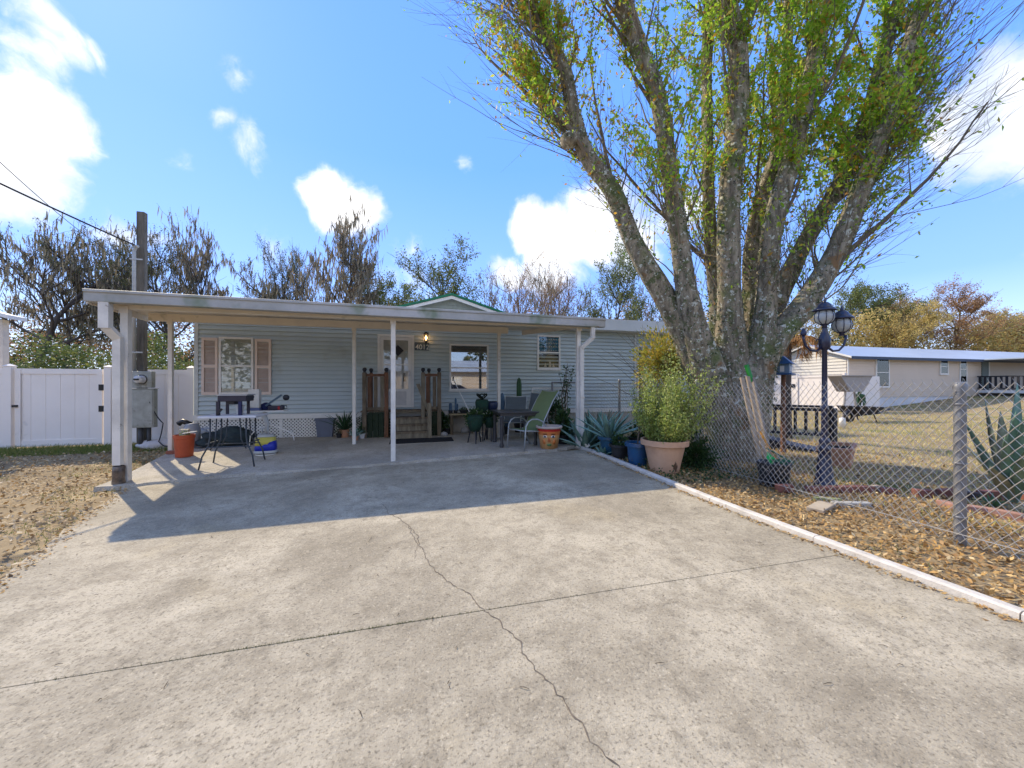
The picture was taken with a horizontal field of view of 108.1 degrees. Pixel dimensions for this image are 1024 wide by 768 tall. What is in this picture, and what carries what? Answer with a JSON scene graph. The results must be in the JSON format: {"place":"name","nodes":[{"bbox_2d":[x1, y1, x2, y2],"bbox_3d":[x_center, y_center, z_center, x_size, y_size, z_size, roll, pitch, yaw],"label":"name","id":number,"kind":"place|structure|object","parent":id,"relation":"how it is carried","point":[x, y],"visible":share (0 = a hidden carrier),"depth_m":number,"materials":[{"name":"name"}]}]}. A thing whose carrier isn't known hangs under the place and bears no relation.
{"place":"outdoors","nodes":[
{"label":"outdoors","id":0,"kind":"place"},
{"bbox_2d":[0,312,26,367],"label":"neighbor shed","id":1,"kind":"structure","parent":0,"point":[4,342],"depth_m":8.84,"materials":[{"name":"white metal"}]},
{"bbox_2d":[1,450,144,573],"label":"grass","id":2,"kind":"structure","parent":0,"point":[59,502],"depth_m":5.22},
{"bbox_2d":[0,441,167,457],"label":"grass","id":3,"kind":"structure","parent":0,"point":[58,449],"depth_m":8.10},
{"bbox_2d":[93,430,575,491],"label":"patio","id":4,"kind":"structure","parent":0,"point":[304,454],"depth_m":7.47,"materials":[{"name":"concrete"}]},
{"bbox_2d":[173,429,196,457],"bbox_3d":[-6.574,1.182,7.455,0.350,0.540,0.360,0,0,40],"label":"planter bucket","id":5,"kind":"object","parent":4,"relation":"on","point":[184,440],"visible":1,"depth_m":7.36,"materials":[{"name":"orange plastic"}]},
{"bbox_2d":[176,419,200,446],"bbox_3d":[-7.157,1.073,8.214,0.416,0.615,0.292,0,0,-41],"label":"shop vacuum","id":6,"kind":"object","parent":4,"relation":"on","point":[191,426],"visible":0.66,"depth_m":8.19,"materials":[{"name":"grey plastic"}]},
{"bbox_2d":[195,426,257,446],"bbox_3d":[-6.465,1.179,8.444,1.171,0.438,0.598,0,0,-15],"label":"tarp heap","id":7,"kind":"object","parent":4,"relation":"on","point":[233,434],"visible":0.7,"depth_m":8.28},
{"bbox_2d":[197,413,268,469],"bbox_3d":[-5.185,1.050,6.937,0.928,0.958,0.630,0,0,-15],"label":"folding table","id":8,"kind":"object","parent":4,"relation":"on","point":[235,415],"visible":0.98,"depth_m":6.79,"materials":[{"name":"white plastic"}]},
{"bbox_2d":[216,394,254,415],"bbox_3d":[-5.114,0.378,6.881,0.482,0.377,0.415,0,0,-15],"label":"tool stand","id":9,"kind":"object","parent":8,"relation":"on","point":[232,399],"visible":1,"depth_m":6.74,"materials":[{"name":"metal"}]},
{"bbox_2d":[244,409,293,455],"bbox_3d":[-4.998,1.000,7.692,0.902,0.916,0.340,0,0,-15],"label":"tray stand","id":10,"kind":"object","parent":4,"relation":"on","point":[268,441],"visible":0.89,"depth_m":7.59,"materials":[{"name":"white paint"}]},
{"bbox_2d":[248,389,261,410],"bbox_3d":[-5.271,0.322,7.609,0.218,0.434,0.150,0,0,-15],"label":"charger box","id":11,"kind":"object","parent":10,"relation":"on","point":[255,403],"visible":0.69,"depth_m":7.55,"materials":[{"name":"beige plastic"}]},
{"bbox_2d":[314,418,335,436],"bbox_3d":[-4.875,1.129,9.719,0.462,0.483,0.360,0,0,-15],"label":"grey bin","id":12,"kind":"object","parent":4,"relation":"on","point":[324,429],"visible":0.77,"depth_m":9.57,"materials":[{"name":"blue plastic"}]},
{"bbox_2d":[319,411,360,437],"bbox_3d":[-4.254,1.017,9.580,1.232,0.706,1.127,0,0,-3],"label":"potted plant","id":13,"kind":"object","parent":4,"relation":"on","point":[346,422],"visible":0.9,"depth_m":9.50,"materials":[{"name":"plant"}]},
{"bbox_2d":[82,288,605,484],"bbox_3d":[-3.146,0.028,8.143,9.761,3.231,3.205,0,0,-15],"label":"carport","id":14,"kind":"object","parent":4,"relation":"on","point":[169,309],"visible":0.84,"depth_m":6.92,"materials":[{"name":"beige metal"}]},
{"bbox_2d":[360,368,441,438],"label":"porch steps","id":15,"kind":"structure","parent":4,"relation":"on","point":[414,426],"depth_m":9.52,"materials":[{"name":"brown wood"}]},
{"bbox_2d":[389,437,453,443],"bbox_3d":[-2.201,1.377,9.069,1.490,0.043,0.540,0,0,-15],"label":"door mat","id":16,"kind":"object","parent":4,"relation":"on","point":[421,440],"depth_m":9.00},
{"bbox_2d":[463,407,484,443],"bbox_3d":[-0.869,0.950,8.769,0.501,0.888,0.484,0,0,19],"label":"planter stand","id":17,"kind":"object","parent":4,"relation":"on","point":[474,419],"visible":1,"depth_m":8.65,"materials":[{"name":"plant"}]},
{"bbox_2d":[475,393,488,440],"bbox_3d":[-0.738,0.805,9.115,0.341,1.158,0.335,0,0,-15],"label":"planter stand","id":18,"kind":"object","parent":4,"relation":"on","point":[481,403],"visible":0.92,"depth_m":9.02,"materials":[{"name":"green"}]},
{"bbox_2d":[483,409,499,441],"bbox_3d":[-0.511,0.987,9.065,0.531,0.796,0.498,0,0,-15],"label":"planter stand","id":19,"kind":"object","parent":4,"relation":"on","point":[488,419],"visible":0.81,"depth_m":8.96,"materials":[{"name":"green"}]},
{"bbox_2d":[500,396,526,436],"bbox_3d":[0.062,0.843,9.531,0.630,1.050,0.838,0,0,7],"label":"sling chair","id":20,"kind":"object","parent":4,"relation":"on","point":[515,402],"visible":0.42,"depth_m":9.81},
{"bbox_2d":[490,409,538,447],"bbox_3d":[0.058,1.004,8.603,0.962,0.780,0.900,0,0,-15],"label":"patio table","id":21,"kind":"object","parent":4,"relation":"on","point":[525,413],"visible":0.84,"depth_m":8.29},
{"bbox_2d":[507,390,558,450],"bbox_3d":[0.473,0.772,8.194,1.018,1.250,0.630,0,0,-37],"label":"sling chair","id":22,"kind":"object","parent":4,"relation":"on","point":[542,405],"visible":0.89,"depth_m":8.24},
{"bbox_2d":[536,424,561,448],"bbox_3d":[0.798,1.135,7.999,0.568,0.476,0.568,0,0,-15],"label":"face pot","id":23,"kind":"object","parent":4,"relation":"on","point":[549,434],"visible":0.98,"depth_m":7.82,"materials":[{"name":"ceramic"}]},
{"bbox_2d":[553,407,573,443],"bbox_3d":[1.159,0.938,8.468,0.477,0.844,0.472,0,0,31],"label":"potted plant","id":24,"kind":"object","parent":4,"relation":"on","point":[559,418],"visible":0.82,"depth_m":8.40,"materials":[{"name":"green plant"}]},
{"bbox_2d":[0,450,842,688],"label":"driveway","id":25,"kind":"structure","parent":0,"point":[137,563],"depth_m":3.25,"materials":[{"name":"concrete"}]},
{"bbox_2d":[383,505,619,767],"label":"crack","id":26,"kind":"object","parent":25,"relation":"on","point":[521,650],"visible":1,"depth_m":2.04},
{"bbox_2d":[0,451,1022,621],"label":"fallen leaves","id":27,"kind":"object","parent":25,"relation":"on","point":[1001,616],"visible":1,"depth_m":3.30,"materials":[{"name":"beige plant"}]},
{"bbox_2d":[0,554,1023,767],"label":"driveway","id":28,"kind":"structure","parent":0,"point":[723,685],"depth_m":1.79,"materials":[{"name":"concrete"}]},
{"bbox_2d":[0,394,1023,606],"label":"ground","id":29,"kind":"structure","parent":0,"point":[6,543],"depth_m":5.35,"materials":[{"name":"soil"}]},
{"bbox_2d":[0,364,16,447],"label":"vinyl fence","id":30,"kind":"object","parent":29,"relation":"on","point":[7,401],"visible":0.84,"depth_m":8.27,"materials":[{"name":"plastic"}]},
{"bbox_2d":[11,368,103,446],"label":"vinyl gate","id":31,"kind":"structure","parent":29,"relation":"on","point":[59,406],"depth_m":8.54,"materials":[{"name":"plastic"}]},
{"bbox_2d":[0,223,119,368],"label":"oak tree","id":32,"kind":"object","parent":29,"relation":"on","point":[29,310],"visible":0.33,"depth_m":28.84,"materials":[{"name":"brown plant"}]},
{"bbox_2d":[0,447,166,570],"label":"fallen leaves","id":33,"kind":"object","parent":29,"relation":"on","point":[64,522],"visible":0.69,"depth_m":5.56,"materials":[{"name":"brown plant"}]},
{"bbox_2d":[0,210,167,368],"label":"oak tree","id":34,"kind":"object","parent":29,"relation":"on","point":[56,266],"visible":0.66,"depth_m":27.77,"materials":[{"name":"brown plant"}]},
{"bbox_2d":[26,216,172,330],"bbox_3d":[-33.930,-5.964,31.836,7.199,15.332,8.096,0,0,3],"label":"oak tree","id":35,"kind":"object","parent":29,"relation":"on","point":[100,248],"visible":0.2,"depth_m":30.37,"materials":[{"name":"brown plant"}]},
{"bbox_2d":[9,331,193,369],"bbox_3d":[-24.230,-0.713,20.058,16.502,4.465,8.125,0,0,-1],"label":"understory","id":36,"kind":"object","parent":29,"relation":"on","point":[58,353],"visible":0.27,"depth_m":19.52,"materials":[{"name":"green plant"}]},
{"bbox_2d":[9,301,193,369],"bbox_3d":[-37.233,-3.532,36.013,45.926,10.112,7.525,0,0,0],"label":"understory","id":37,"kind":"object","parent":29,"relation":"on","point":[64,338],"visible":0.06,"depth_m":35.41,"materials":[{"name":"green plant"}]},
{"bbox_2d":[129,211,147,443],"bbox_3d":[-8.499,-1.225,8.470,0.240,5.451,0.285,0,0,-15],"label":"utility pole","id":38,"kind":"object","parent":29,"relation":"on","point":[139,258],"visible":0.63,"depth_m":8.49,"materials":[{"name":"grey wood"}]},
{"bbox_2d":[0,183,134,244],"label":"service cable","id":39,"kind":"object","parent":38,"relation":"attached to","point":[64,213],"visible":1,"depth_m":7.26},
{"bbox_2d":[132,371,154,387],"bbox_3d":[-8.323,-0.101,8.324,0.380,0.376,0.307,0,0,-15],"label":"meter box","id":40,"kind":"object","parent":38,"relation":"attached to","point":[143,379],"visible":0.92,"depth_m":8.35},
{"bbox_2d":[132,388,158,444],"bbox_3d":[-8.332,0.800,8.398,0.480,1.400,0.170,0,0,-15],"label":"breaker panel","id":41,"kind":"object","parent":38,"relation":"attached to","point":[143,413],"visible":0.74,"depth_m":8.35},
{"bbox_2d":[104,365,193,444],"bbox_3d":[-8.732,0.522,8.990,1.795,1.955,0.160,0,0,-15],"label":"vinyl fence","id":42,"kind":"object","parent":29,"relation":"on","point":[183,394],"visible":0.52,"depth_m":9.06,"materials":[{"name":"plastic"}]},
{"bbox_2d":[135,439,167,449],"bbox_3d":[-8.089,1.381,8.546,0.883,0.236,0.341,0,0,-32],"label":"sand bag","id":43,"kind":"object","parent":29,"relation":"on","point":[152,444],"visible":0.43,"depth_m":8.39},
{"bbox_2d":[79,227,225,365],"bbox_3d":[-27.385,-5.219,29.265,6.330,13.701,8.934,0,0,41],"label":"oak tree","id":44,"kind":"object","parent":29,"relation":"on","point":[151,273],"visible":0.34,"depth_m":28.14,"materials":[{"name":"brown plant"}]},
{"bbox_2d":[7,297,337,369],"bbox_3d":[-34.052,-3.024,33.209,42.022,9.086,6.699,0,0,0],"label":"understory","id":45,"kind":"object","parent":29,"relation":"on","point":[108,346],"visible":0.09,"depth_m":32.84,"materials":[{"name":"green plant"}]},
{"bbox_2d":[157,205,248,327],"bbox_3d":[-27.121,-6.688,32.193,8.303,16.692,6.293,0,0,-77],"label":"oak tree","id":46,"kind":"object","parent":29,"relation":"on","point":[207,255],"visible":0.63,"depth_m":30.76,"materials":[{"name":"orange plant"}]},
{"bbox_2d":[233,231,313,300],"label":"oak tree","id":47,"kind":"object","parent":29,"relation":"on","point":[269,257],"visible":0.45,"depth_m":33.70,"materials":[{"name":"brown plant"}]},
{"bbox_2d":[220,251,331,301],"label":"oak tree","id":48,"kind":"object","parent":29,"relation":"on","point":[263,292],"visible":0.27,"depth_m":32.17,"materials":[{"name":"brown plant"}]},
{"bbox_2d":[280,195,387,304],"bbox_3d":[-13.200,-7.102,29.789,9.696,17.541,7.348,0,0,-52],"label":"oak tree","id":49,"kind":"object","parent":29,"relation":"on","point":[354,257],"visible":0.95,"depth_m":28.95,"materials":[{"name":"orange plant"}]},
{"bbox_2d":[335,262,418,305],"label":"evergreen tree","id":50,"kind":"object","parent":29,"relation":"on","point":[391,284],"visible":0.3,"depth_m":35.01,"materials":[{"name":"green plant"}]},
{"bbox_2d":[387,232,503,307],"bbox_3d":[-4.847,-5.632,31.797,8.896,14.612,11.530,0,0,12],"label":"evergreen tree","id":51,"kind":"object","parent":29,"relation":"on","point":[453,286],"visible":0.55,"depth_m":30.30,"materials":[{"name":"green plant"}]},
{"bbox_2d":[193,293,708,437],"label":"house","id":52,"kind":"structure","parent":29,"relation":"on","point":[308,370],"depth_m":10.22,"materials":[{"name":"blue plastic"}]},
{"bbox_2d":[218,337,253,393],"bbox_3d":[-6.860,-0.455,9.243,0.746,1.422,0.047,0,0,-15],"label":"window","id":53,"kind":"structure","parent":52,"relation":"in","point":[239,341],"depth_m":9.24,"materials":[{"name":"glass"}]},
{"bbox_2d":[377,334,413,407],"bbox_3d":[-3.184,-0.353,10.187,0.962,2.012,0.110,0,0,-15],"label":"front door","id":54,"kind":"structure","parent":52,"relation":"in","point":[404,346],"depth_m":10.23,"materials":[{"name":"white paint"}]},
{"bbox_2d":[449,344,488,391],"bbox_3d":[-1.235,-0.465,10.726,1.176,1.371,0.067,0,0,-15],"label":"window","id":55,"kind":"structure","parent":52,"relation":"in","point":[483,389],"depth_m":10.74,"materials":[{"name":"glass"}]},
{"bbox_2d":[536,335,560,370],"bbox_3d":[1.132,-0.954,11.354,0.791,1.076,0.067,0,0,-15],"label":"window","id":56,"kind":"structure","parent":52,"relation":"in","point":[539,367],"depth_m":11.37,"materials":[{"name":"white paint"}]},
{"bbox_2d":[472,269,538,312],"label":"bare tree","id":57,"kind":"object","parent":29,"relation":"on","point":[494,301],"visible":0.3,"depth_m":29.39,"materials":[{"name":"orange plant"}]},
{"bbox_2d":[485,249,563,314],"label":"bare tree","id":58,"kind":"object","parent":29,"relation":"on","point":[518,295],"visible":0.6,"depth_m":28.93,"materials":[{"name":"orange plant"}]},
{"bbox_2d":[544,394,568,423],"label":"shrub","id":59,"kind":"object","parent":29,"relation":"on","point":[553,408],"visible":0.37,"depth_m":9.96,"materials":[{"name":"green plant"}]},
{"bbox_2d":[522,264,591,316],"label":"bare tree","id":60,"kind":"object","parent":29,"relation":"on","point":[542,304],"visible":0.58,"depth_m":29.36,"materials":[{"name":"orange plant"}]},
{"bbox_2d":[511,252,606,316],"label":"bare tree","id":61,"kind":"object","parent":29,"relation":"on","point":[567,302],"visible":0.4,"depth_m":33.33,"materials":[{"name":"orange plant"}]},
{"bbox_2d":[523,271,598,316],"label":"bare tree","id":62,"kind":"object","parent":29,"relation":"on","point":[572,296],"visible":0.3,"depth_m":33.13,"materials":[{"name":"orange plant"}]},
{"bbox_2d":[558,364,575,431],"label":"potted tree","id":63,"kind":"object","parent":29,"relation":"on","point":[566,385],"visible":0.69,"depth_m":9.54,"materials":[{"name":"green plant"}]},
{"bbox_2d":[559,419,622,447],"bbox_3d":[1.824,1.071,8.026,1.826,0.693,1.736,0,0,-15],"label":"agave","id":64,"kind":"object","parent":29,"relation":"on","point":[586,437],"visible":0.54,"depth_m":7.93,"materials":[{"name":"green plant"}]},
{"bbox_2d":[552,410,635,443],"bbox_3d":[1.917,0.985,8.710,2.151,0.848,1.760,0,0,17],"label":"agave","id":65,"kind":"object","parent":29,"relation":"on","point":[588,420],"visible":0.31,"depth_m":8.48,"materials":[{"name":"green plant"}]},
{"bbox_2d":[576,412,637,454],"bbox_3d":[1.975,0.977,7.512,1.340,0.861,1.311,0,0,37],"label":"agave","id":66,"kind":"object","parent":29,"relation":"on","point":[604,438],"visible":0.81,"depth_m":7.36,"materials":[{"name":"plant"}]},
{"bbox_2d":[557,236,661,333],"bbox_3d":[8.345,-5.333,30.602,9.095,13.995,7.016,0,0,39],"label":"evergreen tree","id":67,"kind":"object","parent":29,"relation":"on","point":[621,283],"visible":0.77,"depth_m":29.45,"materials":[{"name":"green plant"}]},
{"bbox_2d":[609,432,628,459],"bbox_3d":[2.045,1.155,7.046,0.400,0.532,0.395,0,0,30],"label":"garden pot","id":68,"kind":"object","parent":29,"relation":"on","point":[618,450],"visible":0.9,"depth_m":6.95,"materials":[{"name":"black plastic"}]},
{"bbox_2d":[591,276,660,333],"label":"bare tree","id":69,"kind":"object","parent":29,"relation":"on","point":[647,308],"visible":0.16,"depth_m":30.03,"materials":[{"name":"green plant"}]},
{"bbox_2d":[625,403,646,466],"bbox_3d":[2.225,0.881,6.582,0.440,1.101,0.440,0,0,-15],"label":"garden pot","id":70,"kind":"object","parent":29,"relation":"on","point":[636,452],"visible":0.68,"depth_m":6.45,"materials":[{"name":"blue ceramic"}]},
{"bbox_2d":[584,322,711,442],"bbox_3d":[2.787,-0.003,8.095,2.611,2.816,2.349,0,0,-15],"label":"vine bush","id":71,"kind":"object","parent":29,"relation":"on","point":[654,354],"visible":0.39,"depth_m":7.82,"materials":[{"name":"green plant"}]},
{"bbox_2d":[570,438,756,482],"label":"ground weeds","id":72,"kind":"object","parent":29,"relation":"on","point":[711,473],"visible":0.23,"depth_m":5.90,"materials":[{"name":"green plant"}]},
{"bbox_2d":[628,348,724,473],"bbox_3d":[2.696,0.393,6.218,1.580,2.114,1.475,0,0,-15],"label":"bush in pot","id":73,"kind":"object","parent":29,"relation":"on","point":[667,427],"visible":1,"depth_m":6.00,"materials":[{"name":"ceramic"}]},
{"bbox_2d":[681,430,729,473],"bbox_3d":[3.178,1.218,6.424,0.968,0.833,0.886,0,0,-15],"label":"weed clump","id":74,"kind":"object","parent":29,"relation":"on","point":[700,451],"visible":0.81,"depth_m":6.32,"materials":[{"name":"green plant"}]},
{"bbox_2d":[402,0,1023,465],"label":"tree","id":75,"kind":"object","parent":29,"relation":"on","point":[756,320],"visible":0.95,"depth_m":6.92,"materials":[{"name":"green plant"}]},
{"bbox_2d":[740,377,761,458],"bbox_3d":[3.787,0.713,5.825,0.073,1.648,0.589,0,0,-2],"label":"wooden plank","id":76,"kind":"object","parent":29,"relation":"on","point":[743,385],"visible":0.53,"depth_m":5.87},
{"bbox_2d":[745,376,766,458],"bbox_3d":[3.897,0.670,5.875,0.073,1.608,0.592,0,0,1],"label":"wooden plank","id":77,"kind":"object","parent":29,"relation":"on","point":[748,382],"visible":0.56,"depth_m":5.92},
{"bbox_2d":[744,364,770,454],"bbox_3d":[4.004,0.569,5.943,0.142,1.801,0.624,0,0,-7],"label":"wooden plank","id":78,"kind":"object","parent":29,"relation":"on","point":[749,373],"visible":0.56,"depth_m":6.05,"materials":[{"name":"brown wood"}]},
{"bbox_2d":[756,459,791,486],"bbox_3d":[3.829,1.311,5.433,0.450,0.340,0.442,0,0,-15],"label":"bucket","id":79,"kind":"object","parent":29,"relation":"on","point":[776,468],"visible":0.74,"depth_m":5.29,"materials":[{"name":"black plastic"}]},
{"bbox_2d":[776,356,795,454],"bbox_3d":[5.556,0.461,7.600,0.500,2.077,0.340,0,0,-45],"label":"birdhouse","id":80,"kind":"object","parent":29,"relation":"on","point":[785,369],"visible":0.74,"depth_m":7.56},
{"bbox_2d":[571,434,1023,607],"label":"fallen leaves","id":81,"kind":"object","parent":29,"relation":"on","point":[917,551],"visible":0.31,"depth_m":4.05,"materials":[{"name":"beige plant"}]},
{"bbox_2d":[575,446,1023,621],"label":"kerb","id":82,"kind":"structure","parent":29,"relation":"on","point":[995,604],"depth_m":3.19,"materials":[{"name":"white paint"}]},
{"bbox_2d":[769,404,837,453],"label":"garden bridge","id":83,"kind":"structure","parent":29,"relation":"on","point":[830,430],"depth_m":8.23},
{"bbox_2d":[584,378,1023,561],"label":"chain link fence","id":84,"kind":"object","parent":29,"relation":"on","point":[959,389],"visible":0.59,"depth_m":3.77,"materials":[{"name":"metal"}]},
{"bbox_2d":[780,334,829,438],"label":"dead palm","id":85,"kind":"object","parent":29,"relation":"on","point":[789,350],"visible":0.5,"depth_m":9.49,"materials":[{"name":"brown plant"}]},
{"bbox_2d":[773,373,846,409],"bbox_3d":[16.322,0.460,21.140,0.140,2.080,4.770,0,0,-15],"label":"vinyl fence","id":86,"kind":"object","parent":29,"relation":"on","point":[805,380],"visible":0.53,"depth_m":20.59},
{"bbox_2d":[792,316,841,349],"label":"autumn tree","id":87,"kind":"object","parent":29,"relation":"on","point":[810,328],"visible":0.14,"depth_m":36.74,"materials":[{"name":"plant"}]},
{"bbox_2d":[806,500,835,514],"bbox_3d":[3.711,1.480,4.456,0.420,0.055,0.170,0,0,-35],"label":"garden slab","id":88,"kind":"object","parent":29,"relation":"on","point":[819,506],"depth_m":4.40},
{"bbox_2d":[624,393,1023,540],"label":"dry grass","id":89,"kind":"structure","parent":29,"relation":"on","point":[907,427],"depth_m":9.34,"materials":[{"name":"plant"}]},
{"bbox_2d":[800,294,854,485],"bbox_3d":[4.640,0.083,5.459,0.793,2.807,0.293,0,0,-9],"label":"lamp post","id":90,"kind":"object","parent":29,"relation":"on","point":[840,321],"visible":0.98,"depth_m":5.42,"materials":[{"name":"metal"}]},
{"bbox_2d":[672,463,982,569],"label":"grass","id":91,"kind":"structure","parent":29,"relation":"on","point":[842,534],"depth_m":4.18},
{"bbox_2d":[815,442,856,468],"bbox_3d":[5.817,1.272,6.657,0.496,0.444,0.503,0,0,-40],"label":"square planter","id":92,"kind":"object","parent":29,"relation":"on","point":[843,455],"visible":0.59,"depth_m":6.50,"materials":[{"name":"ceramic"}]},
{"bbox_2d":[828,375,874,419],"bbox_3d":[13.655,0.577,15.000,1.800,1.854,0.600,0,0,-15],"label":"raised tub","id":93,"kind":"object","parent":29,"relation":"on","point":[841,379],"visible":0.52,"depth_m":14.79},
{"bbox_2d":[847,376,879,406],"bbox_3d":[18.162,0.475,19.234,2.420,1.750,0.040,0,0,-15],"label":"vinyl fence","id":94,"kind":"object","parent":29,"relation":"on","point":[869,395],"visible":0.36,"depth_m":19.37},
{"bbox_2d":[836,405,890,422],"bbox_3d":[13.281,1.134,14.066,1.846,0.628,0.840,0,0,-15],"label":"wheelbarrow","id":95,"kind":"object","parent":29,"relation":"on","point":[870,411],"visible":0.8,"depth_m":13.80,"materials":[{"name":"black metal"}]},
{"bbox_2d":[813,276,941,346],"bbox_3d":[36.727,-5.652,38.851,9.825,13.060,9.177,0,0,30],"label":"evergreen tree","id":96,"kind":"object","parent":29,"relation":"on","point":[858,300],"visible":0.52,"depth_m":38.19,"materials":[{"name":"green plant"}]},
{"bbox_2d":[774,484,1023,500],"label":"brick edging","id":97,"kind":"object","parent":29,"relation":"on","point":[862,488],"visible":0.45,"depth_m":5.03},
{"bbox_2d":[777,345,1023,406],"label":"mobile home","id":98,"kind":"object","parent":29,"relation":"on","point":[889,366],"visible":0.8,"depth_m":22.47,"materials":[{"name":"beige"}]},
{"bbox_2d":[875,360,889,387],"bbox_3d":[21.302,-0.664,21.335,1.129,1.767,0.087,0,0,-15],"label":"window","id":99,"kind":"structure","parent":98,"relation":"in","point":[882,367],"depth_m":21.34,"materials":[{"name":"glass"}]},
{"bbox_2d":[848,287,952,348],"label":"autumn tree","id":100,"kind":"object","parent":29,"relation":"on","point":[930,333],"visible":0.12,"depth_m":37.88,"materials":[{"name":"yellow plant"}]},
{"bbox_2d":[850,288,960,347],"bbox_3d":[37.111,-4.228,35.180,6.431,10.102,8.692,0,0,-4],"label":"autumn tree","id":101,"kind":"object","parent":29,"relation":"on","point":[925,318],"visible":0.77,"depth_m":33.79,"materials":[{"name":"plant"}]},
{"bbox_2d":[793,307,1023,352],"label":"understory","id":102,"kind":"object","parent":29,"relation":"on","point":[986,342],"visible":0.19,"depth_m":35.45,"materials":[{"name":"plant"}]},
{"bbox_2d":[899,272,1023,350],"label":"autumn tree","id":103,"kind":"object","parent":29,"relation":"on","point":[973,305],"visible":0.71,"depth_m":35.31,"materials":[{"name":"orange plant"}]},
{"bbox_2d":[936,500,1023,521],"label":"brick edging","id":104,"kind":"object","parent":29,"relation":"on","point":[1014,514],"visible":0.52,"depth_m":4.25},
{"bbox_2d":[967,383,1023,502],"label":"agave","id":105,"kind":"object","parent":29,"relation":"on","point":[1006,462],"visible":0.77,"depth_m":4.30,"materials":[{"name":"green plant"}]},
{"bbox_2d":[969,309,1023,351],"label":"autumn tree","id":106,"kind":"object","parent":29,"relation":"on","point":[1006,330],"visible":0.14,"depth_m":37.97,"materials":[{"name":"orange plant"}]},
{"bbox_2d":[977,357,1023,396],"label":"porch","id":107,"kind":"object","parent":29,"relation":"on","point":[1001,389],"visible":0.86,"depth_m":22.61,"materials":[{"name":"white paint"}]},
{"bbox_2d":[0,0,1023,368],"label":"sky","id":108,"kind":"structure","parent":0,"point":[265,117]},
{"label":"joint filler","id":109,"kind":"structure","parent":0,"visible":0},
{"bbox_2d":[25,559,811,684],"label":"joint grass","id":110,"kind":"structure","parent":109,"relation":"on","point":[337,633],"depth_m":2.19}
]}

